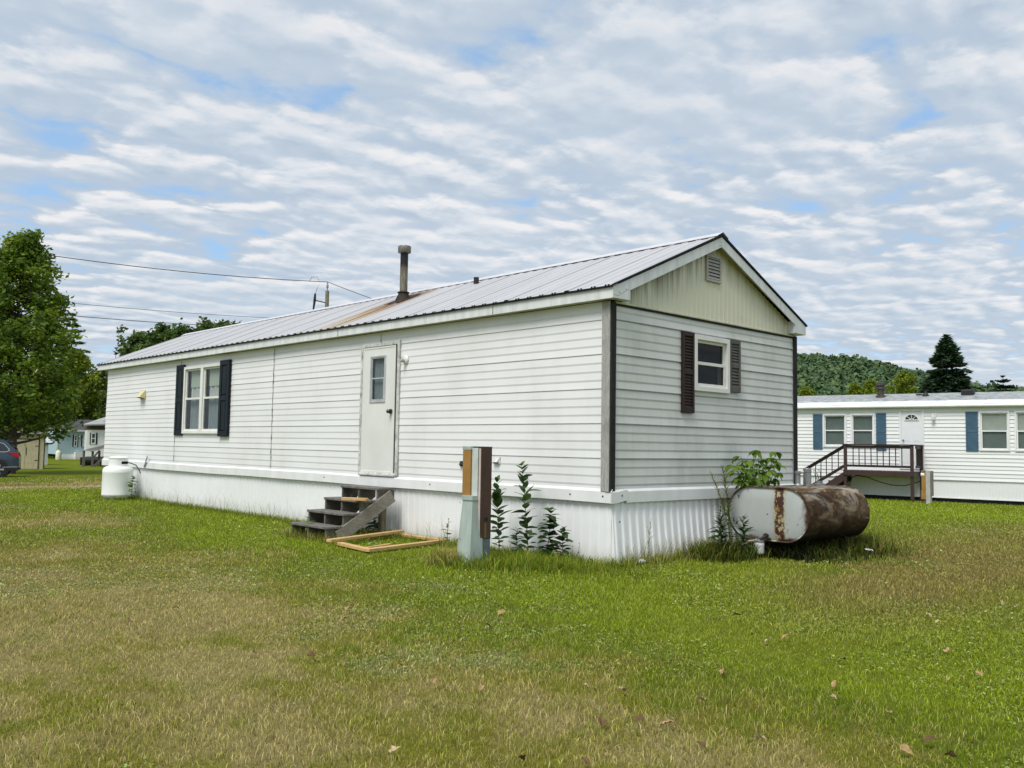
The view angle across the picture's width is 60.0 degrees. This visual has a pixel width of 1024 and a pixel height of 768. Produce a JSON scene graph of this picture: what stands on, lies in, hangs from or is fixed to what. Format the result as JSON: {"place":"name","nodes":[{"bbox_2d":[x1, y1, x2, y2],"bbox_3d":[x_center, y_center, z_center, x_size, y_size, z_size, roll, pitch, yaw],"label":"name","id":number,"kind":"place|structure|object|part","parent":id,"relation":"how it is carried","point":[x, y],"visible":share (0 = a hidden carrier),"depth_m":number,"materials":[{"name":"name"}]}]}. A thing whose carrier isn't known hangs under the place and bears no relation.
{"place":"outdoors","nodes":[
{"label":"outdoors","id":0,"kind":"place"},
{"bbox_2d":[85,456,103,465],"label":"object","id":1,"kind":"object","parent":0,"point":[87,460],"visible":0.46,"depth_m":57.82,"materials":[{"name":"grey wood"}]},
{"bbox_2d":[27,311,215,325],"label":"power line","id":2,"kind":"object","parent":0,"point":[143,321],"visible":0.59,"depth_m":63.88,"materials":[{"name":"metal"}]},
{"bbox_2d":[0,455,1023,767],"bbox_3d":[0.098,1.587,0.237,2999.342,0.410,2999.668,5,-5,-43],"label":"ground","id":3,"kind":"structure","parent":0,"point":[64,467],"depth_m":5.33,"materials":[{"name":"green plant"}]},
{"bbox_2d":[0,439,20,476],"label":"parked car","id":4,"kind":"object","parent":3,"relation":"on","point":[10,457],"visible":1,"depth_m":39.15,"materials":[{"name":"blue metal"}]},
{"bbox_3d":[-23.491,2.767,38.617,2.834,0.507,0.167,3,-4,-26],"label":"car window","id":5,"kind":"part","parent":4,"relation":"part of","materials":[{"name":"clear glass"}]},
{"bbox_2d":[0,409,24,440],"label":"deciduous tree","id":6,"kind":"object","parent":3,"relation":"on","point":[2,437],"visible":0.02,"depth_m":85.82,"materials":[{"name":"green plant"}]},
{"bbox_2d":[17,431,45,468],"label":"garden shed","id":7,"kind":"structure","parent":3,"relation":"on","point":[32,453],"depth_m":50.00,"materials":[{"name":"beige wood"}]},
{"bbox_2d":[17,439,25,468],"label":"door","id":8,"kind":"structure","parent":7,"relation":"in","point":[21,447],"depth_m":49.73,"materials":[{"name":"beige wood"}]},
{"bbox_2d":[24,439,38,468],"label":"door","id":9,"kind":"structure","parent":7,"relation":"in","point":[32,447],"depth_m":49.98,"materials":[{"name":"beige wood"}]},
{"bbox_2d":[5,389,81,456],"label":"yellow green tree","id":10,"kind":"object","parent":3,"relation":"on","point":[58,418],"visible":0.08,"depth_m":81.31,"materials":[{"name":"green plant"}]},
{"bbox_2d":[0,228,94,473],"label":"maple tree","id":11,"kind":"object","parent":3,"relation":"on","point":[25,257],"visible":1,"depth_m":43.25,"materials":[{"name":"green plant"}]},
{"bbox_2d":[44,437,51,464],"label":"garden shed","id":12,"kind":"structure","parent":3,"relation":"on","point":[46,451],"depth_m":58.44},
{"bbox_2d":[55,450,61,459],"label":"propane tank","id":13,"kind":"object","parent":3,"relation":"on","point":[58,454],"visible":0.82,"depth_m":72.66,"materials":[{"name":"white metal"}]},
{"bbox_2d":[46,420,93,458],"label":"mobile home","id":14,"kind":"object","parent":3,"relation":"on","point":[72,447],"visible":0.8,"depth_m":75.19,"materials":[{"name":"blue"}]},
{"bbox_2d":[74,435,77,445],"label":"window","id":15,"kind":"structure","parent":14,"relation":"in","point":[75,436],"depth_m":75.31,"materials":[{"name":"grey glass"}]},
{"bbox_2d":[49,313,91,454],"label":"tree","id":16,"kind":"object","parent":3,"relation":"on","point":[78,325],"visible":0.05,"depth_m":97.09,"materials":[{"name":"green plant"}]},
{"bbox_2d":[42,348,105,421],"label":"yellow green tree","id":17,"kind":"object","parent":3,"relation":"on","point":[82,364],"visible":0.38,"depth_m":86.13,"materials":[{"name":"green plant"}]},
{"bbox_2d":[71,377,107,419],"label":"deciduous tree","id":18,"kind":"object","parent":3,"relation":"on","point":[101,390],"visible":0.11,"depth_m":89.83,"materials":[{"name":"green plant"}]},
{"bbox_2d":[82,443,103,466],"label":"porch shelter","id":19,"kind":"object","parent":3,"relation":"on","point":[96,448],"visible":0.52,"depth_m":55.93,"materials":[{"name":"wood"}]},
{"bbox_2d":[84,417,105,456],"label":"mobile home","id":20,"kind":"object","parent":3,"relation":"on","point":[94,432],"visible":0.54,"depth_m":63.25,"materials":[{"name":"white plastic"}]},
{"bbox_2d":[91,433,95,443],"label":"window","id":21,"kind":"structure","parent":20,"relation":"in","point":[93,435],"depth_m":63.16,"materials":[{"name":"white plastic"}]},
{"bbox_2d":[92,362,107,389],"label":"deciduous tree","id":22,"kind":"object","parent":3,"relation":"on","point":[103,374],"visible":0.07,"depth_m":100.83,"materials":[{"name":"green plant"}]},
{"bbox_2d":[99,351,117,418],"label":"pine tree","id":23,"kind":"object","parent":3,"relation":"on","point":[116,353],"visible":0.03,"depth_m":83.54,"materials":[{"name":"green plant"}]},
{"bbox_2d":[101,456,133,499],"bbox_3d":[-8.940,2.120,20.095,0.658,0.985,0.658,-1,-4,21],"label":"propane tank","id":24,"kind":"object","parent":3,"relation":"on","point":[117,473],"visible":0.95,"depth_m":19.84,"materials":[{"name":"white metal"}]},
{"bbox_2d":[92,329,149,417],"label":"deciduous tree","id":25,"kind":"object","parent":3,"relation":"on","point":[135,338],"visible":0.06,"depth_m":76.63,"materials":[{"name":"green plant"}]},
{"bbox_2d":[115,324,128,351],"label":"slim tree","id":26,"kind":"object","parent":3,"relation":"on","point":[121,340],"visible":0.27,"depth_m":82.60,"materials":[{"name":"green plant"}]},
{"bbox_2d":[127,476,137,499],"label":"leafy weed","id":27,"kind":"object","parent":3,"relation":"on","point":[130,484],"visible":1,"depth_m":19.87,"materials":[{"name":"green plant"}]},
{"bbox_2d":[104,323,186,411],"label":"deciduous tree","id":28,"kind":"object","parent":3,"relation":"on","point":[152,337],"visible":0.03,"depth_m":73.36,"materials":[{"name":"green plant"}]},
{"bbox_2d":[156,316,228,363],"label":"deciduous tree","id":29,"kind":"object","parent":3,"relation":"on","point":[180,329],"visible":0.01,"depth_m":72.59,"materials":[{"name":"green plant"}]},
{"bbox_2d":[219,319,241,325],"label":"deciduous tree","id":30,"kind":"object","parent":3,"relation":"on","point":[229,322],"visible":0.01,"depth_m":77.91,"materials":[{"name":"green plant"}]},
{"bbox_2d":[300,516,314,536],"bbox_3d":[-2.943,2.060,12.685,0.226,0.332,0.242,-1,-5,31],"label":"fern sprout","id":31,"kind":"object","parent":3,"relation":"on","point":[306,523],"visible":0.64,"depth_m":12.69,"materials":[{"name":"green plant"}]},
{"bbox_2d":[309,277,328,309],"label":"utility pole","id":32,"kind":"object","parent":3,"relation":"on","point":[326,302],"visible":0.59,"depth_m":54.17,"materials":[{"name":"wood"}]},
{"bbox_2d":[7,296,265,317],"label":"power line","id":33,"kind":"object","parent":32,"relation":"attached to","point":[157,310],"visible":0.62,"depth_m":49.04,"materials":[{"name":"metal"}]},
{"bbox_2d":[1,248,326,281],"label":"power line","id":34,"kind":"object","parent":32,"relation":"attached to","point":[186,271],"visible":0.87,"depth_m":49.21,"materials":[{"name":"metal"}]},
{"bbox_2d":[290,485,394,538],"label":"entry steps","id":35,"kind":"structure","parent":3,"relation":"on","point":[330,518],"depth_m":12.83,"materials":[{"name":"grey wood"}]},
{"bbox_2d":[341,497,367,500],"bbox_3d":[-2.229,1.633,12.568,0.380,0.039,0.090,0,-4,14],"label":"wood block","id":36,"kind":"object","parent":35,"relation":"on","point":[353,499],"depth_m":12.53,"materials":[{"name":"brown wood"}]},
{"bbox_2d":[366,517,377,531],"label":"nettle","id":37,"kind":"object","parent":3,"relation":"on","point":[374,523],"visible":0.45,"depth_m":13.09,"materials":[{"name":"green plant"}]},
{"bbox_2d":[368,543,390,547],"bbox_3d":[-1.746,2.112,11.551,0.050,0.022,0.516,-1,-5,28],"label":"wood strip","id":38,"kind":"object","parent":3,"relation":"on","point":[387,544],"visible":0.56,"depth_m":11.55,"materials":[{"name":"brown wood"}]},
{"bbox_2d":[326,530,449,551],"bbox_3d":[-1.699,2.102,11.935,1.112,0.080,1.786,-2,-5,35],"label":"lumber frame","id":39,"kind":"object","parent":3,"relation":"on","point":[367,549],"visible":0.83,"depth_m":11.67,"materials":[{"name":"brown wood"}]},
{"bbox_2d":[387,746,400,754],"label":"fallen leaf","id":40,"kind":"object","parent":3,"relation":"on","point":[393,748],"visible":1,"depth_m":3.82,"materials":[{"name":"beige plant"}]},
{"bbox_2d":[430,678,438,684],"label":"fallen leaf","id":41,"kind":"object","parent":3,"relation":"on","point":[435,681],"visible":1,"depth_m":4.93,"materials":[{"name":"beige plant"}]},
{"bbox_2d":[441,518,451,541],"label":"leafy weed","id":42,"kind":"object","parent":3,"relation":"on","point":[447,533],"visible":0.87,"depth_m":12.08,"materials":[{"name":"green plant"}]},
{"bbox_2d":[97,232,807,562],"bbox_3d":[-3.050,0.120,17.790,4.538,4.946,16.915,5,-5,-43],"label":"mobile home","id":43,"kind":"object","parent":3,"relation":"on","point":[632,393],"visible":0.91,"depth_m":12.37,"materials":[{"name":"paint"}]},
{"bbox_2d":[181,365,201,433],"bbox_3d":[-6.429,0.351,18.720,0.705,1.405,0.870,5,-5,-43],"label":"window","id":44,"kind":"structure","parent":43,"relation":"in","point":[193,374],"depth_m":18.69,"materials":[{"name":"white plastic"}]},
{"bbox_2d":[199,363,219,433],"bbox_3d":[-5.829,0.317,18.091,0.705,1.405,0.870,5,-5,-43],"label":"window","id":45,"kind":"structure","parent":43,"relation":"in","point":[210,372],"depth_m":18.07,"materials":[{"name":"white plastic"}]},
{"bbox_2d":[360,345,396,472],"bbox_3d":[-2.049,0.394,13.652,0.137,1.938,0.861,4,-5,-38],"label":"door","id":46,"kind":"structure","parent":43,"relation":"in","point":[378,399],"depth_m":13.64,"materials":[{"name":"paint"}]},
{"bbox_2d":[695,334,729,393],"bbox_3d":[2.624,-0.257,11.712,0.815,0.730,0.080,5,-5,-43],"label":"window","id":47,"kind":"structure","parent":43,"relation":"in","point":[712,354],"depth_m":11.74,"materials":[{"name":"white plastic"}]},
{"bbox_2d":[457,446,491,563],"bbox_3d":[-0.447,1.409,10.112,0.338,1.395,0.312,5,-5,-43],"label":"utility pedestal","id":48,"kind":"object","parent":3,"relation":"on","point":[474,536],"visible":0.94,"depth_m":10.06,"materials":[{"name":"grey metal"}]},
{"bbox_2d":[491,475,511,549],"bbox_3d":[-0.162,1.631,11.031,0.347,0.991,0.323,-1,-4,27],"label":"tall weed","id":49,"kind":"object","parent":3,"relation":"on","point":[497,498],"visible":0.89,"depth_m":11.03,"materials":[{"name":"green plant"}]},
{"bbox_2d":[81,486,925,581],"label":"tall grass","id":50,"kind":"structure","parent":3,"relation":"on","point":[821,550],"depth_m":10.80,"materials":[{"name":"green plant"}]},
{"bbox_2d":[0,523,1023,767],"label":"clover","id":51,"kind":"object","parent":3,"relation":"on","point":[570,611],"visible":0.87,"depth_m":7.45,"materials":[{"name":"green plant"}]},
{"bbox_2d":[508,528,524,554],"bbox_3d":[0.051,1.937,10.852,0.234,0.373,0.252,5,-5,-43],"label":"bushy weed","id":52,"kind":"object","parent":3,"relation":"on","point":[515,537],"visible":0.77,"depth_m":10.83,"materials":[{"name":"green plant"}]},
{"bbox_2d":[512,461,540,551],"bbox_3d":[0.189,1.521,10.714,0.367,1.176,0.385,0,-4,12],"label":"tall weed","id":53,"kind":"object","parent":3,"relation":"on","point":[525,497],"visible":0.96,"depth_m":10.71,"materials":[{"name":"green plant"}]},
{"bbox_2d":[536,507,561,556],"bbox_3d":[0.429,1.769,10.417,0.320,0.649,0.372,1,-4,5],"label":"bushy weed","id":54,"kind":"object","parent":3,"relation":"on","point":[553,524],"visible":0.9,"depth_m":10.40,"materials":[{"name":"green plant"}]},
{"bbox_2d":[551,526,572,559],"bbox_3d":[0.588,1.869,10.344,0.284,0.447,0.270,1,-4,5],"label":"bushy weed","id":55,"kind":"object","parent":3,"relation":"on","point":[564,534],"visible":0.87,"depth_m":10.34,"materials":[{"name":"green plant"}]},
{"bbox_2d":[582,756,589,764],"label":"fallen leaf","id":56,"kind":"object","parent":3,"relation":"on","point":[586,760],"visible":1,"depth_m":3.73,"materials":[{"name":"brown plant"}]},
{"bbox_2d":[598,715,606,726],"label":"fallen leaf","id":57,"kind":"object","parent":3,"relation":"on","point":[602,720],"visible":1,"depth_m":4.26,"materials":[{"name":"brown plant"}]},
{"bbox_2d":[635,713,643,722],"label":"fallen leaf","id":58,"kind":"object","parent":3,"relation":"on","point":[640,717],"visible":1,"depth_m":4.32,"materials":[{"name":"brown plant"}]},
{"bbox_2d":[660,719,674,724],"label":"fallen leaf","id":59,"kind":"object","parent":3,"relation":"on","point":[665,722],"visible":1,"depth_m":4.27,"materials":[{"name":"beige plant"}]},
{"bbox_2d":[697,741,705,748],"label":"fallen leaf","id":60,"kind":"object","parent":3,"relation":"on","point":[702,743],"visible":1,"depth_m":3.96,"materials":[{"name":"brown plant"}]},
{"bbox_2d":[708,505,731,548],"bbox_3d":[2.607,1.831,11.007,0.342,0.678,0.339,5,-5,-43],"label":"willow weed","id":61,"kind":"object","parent":3,"relation":"on","point":[722,527],"visible":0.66,"depth_m":11.01,"materials":[{"name":"green plant"}]},
{"bbox_2d":[709,472,730,539],"bbox_3d":[2.646,1.642,11.246,0.370,1.090,0.158,3,-4,-23],"label":"goldenrod","id":62,"kind":"object","parent":3,"relation":"on","point":[720,497],"visible":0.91,"depth_m":11.25,"materials":[{"name":"green plant"}]},
{"bbox_2d":[707,517,734,556],"bbox_3d":[2.558,1.892,10.852,0.340,0.534,0.364,-1,-4,25],"label":"willow weed","id":63,"kind":"object","parent":3,"relation":"on","point":[720,533],"visible":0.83,"depth_m":10.84,"materials":[{"name":"green plant"}]},
{"bbox_2d":[720,464,733,526],"bbox_3d":[2.757,1.610,11.366,0.243,1.174,0.203,5,-5,-43],"label":"goldenrod","id":64,"kind":"object","parent":3,"relation":"on","point":[726,491],"visible":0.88,"depth_m":11.37,"materials":[{"name":"green plant"}]},
{"bbox_2d":[732,516,755,558],"bbox_3d":[2.850,1.892,10.909,0.335,0.591,0.354,1,-4,0],"label":"willow weed","id":65,"kind":"object","parent":3,"relation":"on","point":[742,528],"visible":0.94,"depth_m":10.91,"materials":[{"name":"green plant"}]},
{"bbox_2d":[725,450,787,496],"bbox_3d":[3.246,1.505,11.744,1.384,1.254,0.604,5,-5,-43],"label":"maple sapling","id":66,"kind":"object","parent":3,"relation":"on","point":[764,476],"visible":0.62,"depth_m":11.67,"materials":[{"name":"green plant"}]},
{"bbox_2d":[754,732,765,738],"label":"fallen leaf","id":67,"kind":"object","parent":3,"relation":"on","point":[758,735],"visible":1,"depth_m":4.07,"materials":[{"name":"brown plant"}]},
{"bbox_2d":[728,468,869,554],"bbox_3d":[3.707,1.681,11.559,1.657,1.168,1.188,4,-5,-41],"label":"oil tank","id":68,"kind":"object","parent":3,"relation":"on","point":[805,512],"visible":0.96,"depth_m":11.15,"materials":[{"name":"metal"}]},
{"bbox_2d":[797,386,817,395],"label":"yellow green tree","id":69,"kind":"object","parent":3,"relation":"on","point":[804,391],"visible":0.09,"depth_m":98.58,"materials":[{"name":"green plant"}]},
{"bbox_2d":[847,382,863,394],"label":"yellow green tree","id":70,"kind":"object","parent":3,"relation":"on","point":[855,389],"visible":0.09,"depth_m":93.16,"materials":[{"name":"green plant"}]},
{"bbox_2d":[805,444,923,501],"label":"porch deck","id":71,"kind":"structure","parent":3,"relation":"on","point":[844,477],"depth_m":30.31,"materials":[{"name":"brown paint"}]},
{"bbox_2d":[848,475,920,485],"bbox_3d":[12.864,3.382,30.452,0.283,0.450,2.647,5,-6,-44],"label":"drooping cable","id":72,"kind":"object","parent":71,"relation":"hanging from","point":[881,482],"visible":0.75,"depth_m":30.59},
{"bbox_2d":[857,378,877,394],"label":"yellow green tree","id":73,"kind":"object","parent":3,"relation":"on","point":[869,388],"visible":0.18,"depth_m":90.70,"materials":[{"name":"green plant"}]},
{"bbox_2d":[884,370,918,393],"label":"yellow green tree","id":74,"kind":"object","parent":3,"relation":"on","point":[905,386],"visible":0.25,"depth_m":83.99,"materials":[{"name":"green plant"}]},
{"bbox_2d":[898,744,912,753],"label":"fallen leaf","id":75,"kind":"object","parent":3,"relation":"on","point":[906,748],"visible":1,"depth_m":3.94,"materials":[{"name":"beige plant"}]},
{"bbox_2d":[797,382,1023,505],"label":"mobile home","id":76,"kind":"object","parent":3,"relation":"on","point":[971,441],"visible":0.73,"depth_m":30.32,"materials":[{"name":"white plastic"}]},
{"bbox_2d":[823,414,846,446],"bbox_3d":[11.711,1.686,32.131,0.850,1.195,0.099,-2,-5,38],"label":"window","id":77,"kind":"structure","parent":76,"relation":"in","point":[834,425],"depth_m":32.16,"materials":[{"name":"clear glass"}]},
{"bbox_2d":[850,414,874,443],"bbox_3d":[12.486,1.657,31.529,0.835,1.195,0.099,-2,-5,38],"label":"window","id":78,"kind":"structure","parent":76,"relation":"in","point":[862,426],"depth_m":31.57,"materials":[{"name":"clear glass"}]},
{"bbox_2d":[901,412,921,466],"bbox_3d":[13.754,1.931,30.487,0.667,1.965,0.096,-2,-5,38],"label":"door","id":79,"kind":"structure","parent":76,"relation":"in","point":[911,422],"depth_m":30.53,"materials":[{"name":"white metal"}]},
{"bbox_2d":[979,411,1009,450],"bbox_3d":[15.775,1.541,28.972,0.890,1.300,0.099,-2,-5,38],"label":"window","id":80,"kind":"structure","parent":76,"relation":"in","point":[994,426],"depth_m":28.99,"materials":[{"name":"white glass"}]},
{"bbox_2d":[1014,411,1023,450],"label":"window","id":81,"kind":"structure","parent":76,"relation":"in","point":[1018,415],"depth_m":28.54,"materials":[{"name":"clear glass"}]},
{"bbox_2d":[921,470,933,503],"bbox_3d":[13.530,3.459,28.883,0.355,1.271,0.180,-3,-6,44],"label":"utility pedestal","id":82,"kind":"object","parent":3,"relation":"on","point":[927,481],"visible":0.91,"depth_m":28.81,"materials":[{"name":"metal"}]},
{"bbox_2d":[922,735,934,740],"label":"fallen leaf","id":83,"kind":"object","parent":3,"relation":"on","point":[928,737],"visible":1,"depth_m":4.09,"materials":[{"name":"brown plant"}]},
{"bbox_2d":[918,334,976,392],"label":"spruce tree","id":84,"kind":"object","parent":3,"relation":"on","point":[941,378],"visible":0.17,"depth_m":73.16,"materials":[{"name":"green plant"}]},
{"bbox_2d":[942,750,956,756],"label":"fallen leaf","id":85,"kind":"object","parent":3,"relation":"on","point":[951,753],"visible":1,"depth_m":3.87,"materials":[{"name":"brown plant"}]},
{"bbox_2d":[987,375,1015,391],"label":"pine tree","id":86,"kind":"object","parent":3,"relation":"on","point":[1011,386],"visible":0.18,"depth_m":144.03,"materials":[{"name":"green plant"}]},
{"bbox_2d":[0,0,1023,386],"label":"sky","id":87,"kind":"structure","parent":0,"point":[865,158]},
{"bbox_2d":[829,538,843,545],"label":"willow weed","id":88,"kind":"object","parent":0,"point":[835,541],"visible":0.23,"depth_m":11.63,"materials":[{"name":"green plant"}]},
{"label":"hill","id":89,"kind":"structure","parent":0,"visible":0},
{"bbox_2d":[797,352,1023,395],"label":"hill forest","id":90,"kind":"object","parent":89,"relation":"on","point":[822,374],"visible":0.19,"depth_m":332.29,"materials":[{"name":"green plant"}]}
]}

